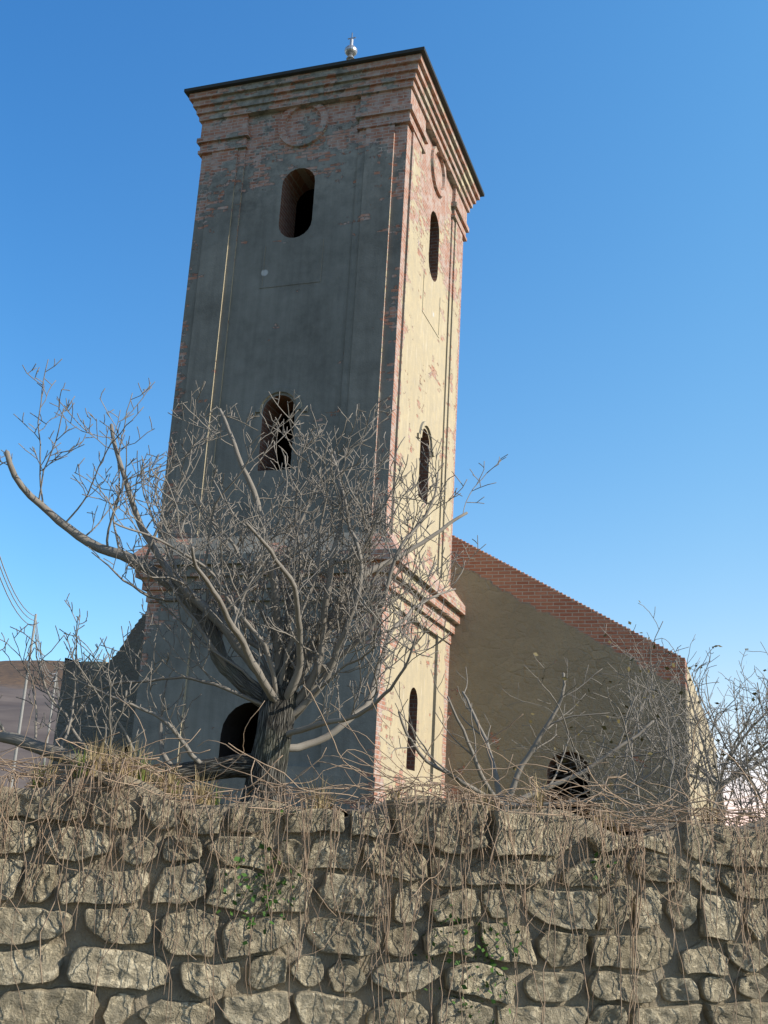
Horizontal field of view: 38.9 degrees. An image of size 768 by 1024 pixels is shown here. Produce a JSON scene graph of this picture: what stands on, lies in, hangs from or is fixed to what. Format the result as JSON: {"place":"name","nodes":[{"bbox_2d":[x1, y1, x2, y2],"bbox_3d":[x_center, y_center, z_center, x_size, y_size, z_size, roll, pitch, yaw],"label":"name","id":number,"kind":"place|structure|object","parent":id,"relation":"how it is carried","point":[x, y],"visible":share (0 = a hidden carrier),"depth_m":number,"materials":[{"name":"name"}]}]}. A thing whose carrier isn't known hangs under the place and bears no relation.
{"place":"outdoors","nodes":[
{"label":"outdoors","id":0,"kind":"place"},
{"bbox_2d":[0,660,63,787],"bbox_3d":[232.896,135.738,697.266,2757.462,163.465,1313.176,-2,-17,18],"label":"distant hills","id":1,"kind":"structure","parent":0,"point":[12,680],"depth_m":665.95,"materials":[{"name":"grey"}]},
{"bbox_2d":[128,33,484,810],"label":"church tower","id":2,"kind":"structure","parent":0,"point":[336,203],"depth_m":23.69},
{"bbox_2d":[48,535,689,827],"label":"church nave","id":3,"kind":"structure","parent":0,"point":[511,618],"depth_m":24.78,"materials":[{"name":"paint"}]},
{"bbox_2d":[0,0,767,825],"label":"sky","id":4,"kind":"structure","parent":0,"point":[613,344],"materials":[{"name":"blue"}]},
{"bbox_2d":[191,802,648,832],"bbox_3d":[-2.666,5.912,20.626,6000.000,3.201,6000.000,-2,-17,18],"label":"terrain","id":5,"kind":"structure","parent":0,"point":[345,813],"depth_m":7.29,"materials":[{"name":"brown soil"}]},
{"bbox_2d":[10,614,36,786],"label":"utility pole","id":6,"kind":"object","parent":5,"relation":"on","point":[22,709],"visible":0.66,"depth_m":46.95,"materials":[{"name":"concrete"}]},
{"bbox_2d":[0,556,59,697],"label":"power lines","id":7,"kind":"object","parent":6,"relation":"attached to","point":[57,690],"visible":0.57,"depth_m":42.04,"materials":[{"name":"metal"}]},
{"bbox_2d":[43,671,56,763],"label":"utility pole","id":8,"kind":"object","parent":5,"relation":"on","point":[44,759],"visible":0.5,"depth_m":66.10,"materials":[{"name":"concrete"}]},
{"bbox_2d":[27,743,227,804],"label":"dry weeds","id":9,"kind":"object","parent":5,"relation":"on","point":[143,779],"visible":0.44,"depth_m":5.91,"materials":[{"name":"beige plant"}]},
{"bbox_2d":[0,359,507,804],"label":"bare walnut tree","id":10,"kind":"object","parent":5,"relation":"on","point":[285,703],"visible":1,"depth_m":8.24,"materials":[{"name":"grey plant"}]},
{"bbox_2d":[1,732,732,833],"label":"dry grass tufts","id":11,"kind":"object","parent":5,"relation":"on","point":[200,791],"visible":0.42,"depth_m":5.93,"materials":[{"name":"plant"}]},
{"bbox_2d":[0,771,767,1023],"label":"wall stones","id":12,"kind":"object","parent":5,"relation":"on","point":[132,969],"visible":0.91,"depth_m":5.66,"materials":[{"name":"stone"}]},
{"bbox_2d":[0,665,767,1023],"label":"dry vines","id":13,"kind":"object","parent":5,"relation":"on","point":[468,797],"visible":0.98,"depth_m":5.76,"materials":[{"name":"brown plant"}]},
{"bbox_2d":[0,776,767,1023],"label":"stone wall","id":14,"kind":"structure","parent":5,"relation":"on","point":[81,934],"depth_m":5.70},
{"bbox_2d":[205,810,616,1023],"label":"ivy leaves","id":15,"kind":"object","parent":14,"relation":"attached to","point":[457,962],"depth_m":5.62,"materials":[{"name":"green plant"}]},
{"bbox_2d":[81,661,716,822],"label":"church nave walls","id":16,"kind":"structure","parent":5,"relation":"on","point":[579,781],"depth_m":39.54,"materials":[{"name":"beige paint"}]},
{"bbox_2d":[379,665,683,812],"bbox_3d":[1.417,2.120,10.029,2.586,1.635,1.849,-2,-17,18],"label":"bare shrub","id":17,"kind":"object","parent":5,"relation":"on","point":[531,751],"visible":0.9,"depth_m":10.12,"materials":[{"name":"grey plant"}]},
{"bbox_2d":[501,601,767,833],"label":"scrub thicket","id":18,"kind":"object","parent":5,"relation":"on","point":[741,763],"visible":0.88,"depth_m":10.17,"materials":[{"name":"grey plant"}]},
{"bbox_2d":[601,634,767,824],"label":"orchard tree","id":19,"kind":"object","parent":5,"relation":"on","point":[713,778],"visible":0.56,"depth_m":17.69,"materials":[{"name":"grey plant"}]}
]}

